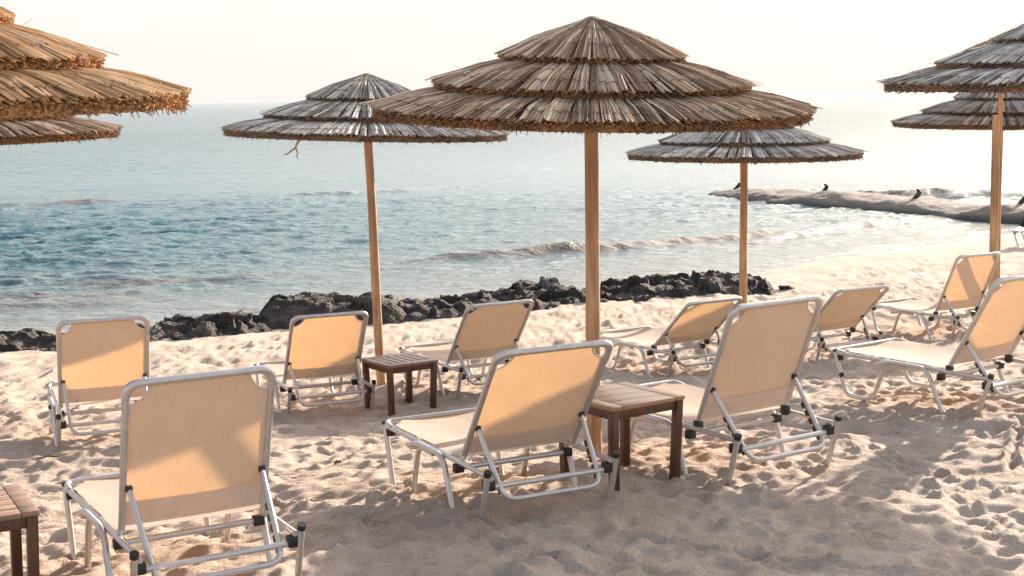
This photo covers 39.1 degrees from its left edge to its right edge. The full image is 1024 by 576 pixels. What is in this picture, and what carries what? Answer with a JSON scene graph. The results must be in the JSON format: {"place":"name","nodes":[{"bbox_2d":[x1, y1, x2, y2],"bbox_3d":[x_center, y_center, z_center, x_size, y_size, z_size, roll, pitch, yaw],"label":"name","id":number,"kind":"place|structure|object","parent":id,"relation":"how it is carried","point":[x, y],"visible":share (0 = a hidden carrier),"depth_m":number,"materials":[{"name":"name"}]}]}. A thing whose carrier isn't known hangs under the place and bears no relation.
{"place":"outdoors","nodes":[
{"label":"outdoors","id":0,"kind":"place"},
{"bbox_2d":[0,233,1023,575],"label":"sand beach","id":1,"kind":"structure","parent":0,"point":[912,481],"depth_m":7.80,"materials":[{"name":"beige sand"}]},
{"bbox_2d":[0,483,39,575],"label":"side table","id":2,"kind":"object","parent":1,"relation":"on","point":[19,510],"visible":1,"depth_m":5.79,"materials":[{"name":"brown wood"}]},
{"bbox_2d":[37,455,60,458],"bbox_3d":[-3.130,1.151,9.842,0.220,0.021,0.050,-1,8,-2],"label":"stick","id":3,"kind":"object","parent":1,"relation":"on","point":[48,456],"visible":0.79,"depth_m":9.82,"materials":[{"name":"brown wood"}]},
{"bbox_2d":[0,115,124,146],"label":"beach umbrella","id":4,"kind":"object","parent":1,"relation":"on","point":[39,130],"visible":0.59,"depth_m":10.48,"materials":[{"name":"brown wood"}]},
{"bbox_2d":[0,323,157,351],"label":"shore rock","id":5,"kind":"object","parent":1,"relation":"on","point":[25,339],"visible":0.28,"depth_m":16.64,"materials":[{"name":"grey stone"}]},
{"bbox_2d":[0,6,191,124],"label":"beach umbrella","id":6,"kind":"object","parent":1,"relation":"on","point":[43,73],"visible":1,"depth_m":5.97,"materials":[{"name":"brown wood"}]},
{"bbox_2d":[46,315,149,446],"bbox_3d":[-3.076,0.639,10.730,0.731,0.986,1.321,-4,8,-21],"label":"sun lounger","id":7,"kind":"object","parent":1,"relation":"on","point":[104,360],"visible":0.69,"depth_m":10.31,"materials":[{"name":"fabric"}]},
{"bbox_2d":[61,365,305,575],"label":"sun lounger","id":8,"kind":"object","parent":1,"relation":"on","point":[193,446],"visible":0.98,"depth_m":5.97,"materials":[{"name":"fabric"}]},
{"bbox_2d":[149,310,272,340],"bbox_3d":[-3.742,0.665,18.108,1.837,0.879,2.947,-2,8,-7],"label":"shore rock","id":9,"kind":"object","parent":1,"relation":"on","point":[182,326],"visible":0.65,"depth_m":17.32,"materials":[{"name":"grey stone"}]},
{"bbox_2d":[254,311,375,413],"bbox_3d":[-1.692,0.583,12.113,0.731,0.922,1.327,-4,8,-23],"label":"sun lounger","id":10,"kind":"object","parent":1,"relation":"on","point":[327,345],"visible":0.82,"depth_m":11.66,"materials":[{"name":"fabric"}]},
{"bbox_2d":[258,292,406,329],"bbox_3d":[-2.317,0.492,18.846,2.144,0.975,2.382,-2,8,-8],"label":"shore rock","id":11,"kind":"object","parent":1,"relation":"on","point":[281,311],"visible":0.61,"depth_m":18.11,"materials":[{"name":"grey stone"}]},
{"bbox_2d":[218,73,515,385],"bbox_3d":[-1.254,-0.333,12.970,2.619,3.171,2.607,-1,8,0],"label":"beach umbrella","id":12,"kind":"object","parent":1,"relation":"on","point":[337,112],"visible":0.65,"depth_m":12.15,"materials":[{"name":"brown wood"}]},
{"bbox_2d":[284,140,300,158],"bbox_3d":[-1.788,-1.132,11.728,0.149,0.173,0.021,-1,8,0],"label":"twig","id":13,"kind":"object","parent":12,"relation":"hanging from","point":[296,144],"visible":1,"depth_m":11.72,"materials":[{"name":"wood"}]},
{"bbox_2d":[361,352,437,415],"bbox_3d":[-0.925,0.815,11.897,0.470,0.466,0.470,-6,9,-34],"label":"side table","id":14,"kind":"object","parent":1,"relation":"on","point":[391,365],"visible":0.88,"depth_m":11.81,"materials":[{"name":"brown wood"}]},
{"bbox_2d":[399,299,533,399],"bbox_3d":[-0.403,0.476,12.607,0.731,0.878,1.390,-5,9,-28],"label":"sun lounger","id":15,"kind":"object","parent":1,"relation":"on","point":[485,331],"visible":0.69,"depth_m":12.19,"materials":[{"name":"fabric"}]},
{"bbox_2d":[397,285,585,321],"bbox_3d":[-0.318,0.401,19.596,3.640,0.884,2.578,-3,8,-17],"label":"shore rock","id":16,"kind":"object","parent":1,"relation":"on","point":[449,306],"visible":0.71,"depth_m":18.98,"materials":[{"name":"grey stone"}]},
{"bbox_2d":[539,276,559,288],"bbox_3d":[0.497,0.010,20.180,0.391,0.374,0.307,2,8,24],"label":"boulder","id":17,"kind":"object","parent":16,"relation":"on","point":[545,282],"visible":0.48,"depth_m":20.08,"materials":[{"name":"grey stone"}]},
{"bbox_2d":[382,340,620,519],"bbox_3d":[-0.094,0.685,7.327,0.731,0.994,1.355,-5,8,-27],"label":"sun lounger","id":18,"kind":"object","parent":1,"relation":"on","point":[534,397],"visible":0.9,"depth_m":6.93,"materials":[{"name":"fabric"}]},
{"bbox_2d":[508,280,540,290],"bbox_3d":[0.208,0.029,20.178,0.526,0.270,0.463,-8,10,-43],"label":"boulder","id":19,"kind":"object","parent":1,"relation":"on","point":[527,285],"visible":0.48,"depth_m":20.07,"materials":[{"name":"grey stone"}]},
{"bbox_2d":[360,16,822,458],"bbox_3d":[0.444,-0.102,8.261,2.564,2.866,2.536,-1,8,0],"label":"beach umbrella","id":20,"kind":"object","parent":1,"relation":"on","point":[590,77],"visible":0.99,"depth_m":7.48,"materials":[{"name":"brown wood"}]},
{"bbox_2d":[559,382,684,490],"bbox_3d":[0.563,0.780,7.538,0.485,0.457,0.485,-6,9,-35],"label":"side table","id":21,"kind":"object","parent":1,"relation":"on","point":[622,402],"visible":0.68,"depth_m":7.45,"materials":[{"name":"brown wood"}]},
{"bbox_2d":[600,296,742,377],"bbox_3d":[1.438,0.417,13.416,0.731,0.793,1.479,-6,9,-31],"label":"sun lounger","id":22,"kind":"object","parent":1,"relation":"on","point":[700,322],"visible":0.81,"depth_m":13.07,"materials":[{"name":"fabric"}]},
{"bbox_2d":[581,270,774,302],"bbox_3d":[2.227,0.184,20.588,3.694,0.960,2.652,-4,8,-18],"label":"shore rock","id":23,"kind":"object","parent":1,"relation":"on","point":[635,288],"visible":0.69,"depth_m":19.86,"materials":[{"name":"grey stone"}]},
{"bbox_2d":[630,295,841,485],"bbox_3d":[1.082,0.548,8.077,0.760,1.102,1.373,-6,9,-33],"label":"sun lounger","id":24,"kind":"object","parent":1,"relation":"on","point":[761,352],"visible":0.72,"depth_m":7.69,"materials":[{"name":"fabric"}]},
{"bbox_2d":[625,126,867,317],"bbox_3d":[2.527,-0.554,15.651,2.563,2.847,2.597,-1,8,0],"label":"beach umbrella","id":25,"kind":"object","parent":1,"relation":"on","point":[744,148],"visible":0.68,"depth_m":14.80,"materials":[{"name":"brown wood"}]},
{"bbox_2d":[778,285,794,289],"bbox_3d":[3.856,0.025,20.143,0.246,0.137,0.218,-1,8,0],"label":"stone","id":26,"kind":"object","parent":1,"relation":"on","point":[783,287],"visible":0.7,"depth_m":20.08,"materials":[{"name":"grey stone"}]},
{"bbox_2d":[808,285,888,360],"bbox_3d":[2.887,0.310,13.830,0.731,0.802,1.471,-5,8,-27],"label":"sun lounger","id":27,"kind":"object","parent":1,"relation":"on","point":[849,309],"visible":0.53,"depth_m":13.37,"materials":[{"name":"fabric"}]},
{"bbox_2d":[708,182,1023,226],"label":"groyne","id":28,"kind":"object","parent":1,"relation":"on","point":[1011,213],"depth_m":34.86,"materials":[{"name":"grey stone"}]},
{"bbox_2d":[832,275,1023,415],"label":"sun lounger","id":29,"kind":"object","parent":1,"relation":"on","point":[994,333],"visible":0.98,"depth_m":9.26,"materials":[{"name":"fabric"}]},
{"bbox_2d":[871,252,1000,339],"bbox_3d":[4.528,0.057,15.376,0.731,0.958,1.321,-5,9,-29],"label":"sun lounger","id":30,"kind":"object","parent":1,"relation":"on","point":[968,281],"visible":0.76,"depth_m":15.02,"materials":[{"name":"fabric"}]},
{"bbox_2d":[878,23,1023,95],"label":"beach umbrella","id":31,"kind":"object","parent":1,"relation":"on","point":[996,66],"visible":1,"depth_m":10.24,"materials":[{"name":"brown wood"}]},
{"bbox_2d":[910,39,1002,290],"bbox_3d":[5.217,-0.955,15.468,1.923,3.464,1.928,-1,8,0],"label":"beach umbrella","id":32,"kind":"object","parent":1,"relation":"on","point":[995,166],"visible":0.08,"depth_m":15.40,"materials":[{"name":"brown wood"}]},
{"bbox_2d":[891,93,1023,289],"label":"beach umbrella","id":33,"kind":"object","parent":1,"relation":"on","point":[969,111],"visible":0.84,"depth_m":16.45,"materials":[{"name":"brown wood"}]},
{"bbox_2d":[1012,227,1023,246],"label":"sun lounger","id":34,"kind":"object","parent":1,"relation":"on","point":[1020,230],"visible":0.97,"depth_m":24.88,"materials":[{"name":"fabric"}]},
{"bbox_2d":[0,91,1023,331],"bbox_3d":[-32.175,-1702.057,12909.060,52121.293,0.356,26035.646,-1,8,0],"label":"sea","id":35,"kind":"structure","parent":0,"point":[190,211],"depth_m":37.09,"materials":[{"name":"liquid"}]},
{"bbox_2d":[0,0,1023,103],"label":"sky","id":36,"kind":"structure","parent":0,"point":[226,51],"materials":[{"name":"white"}]}
]}

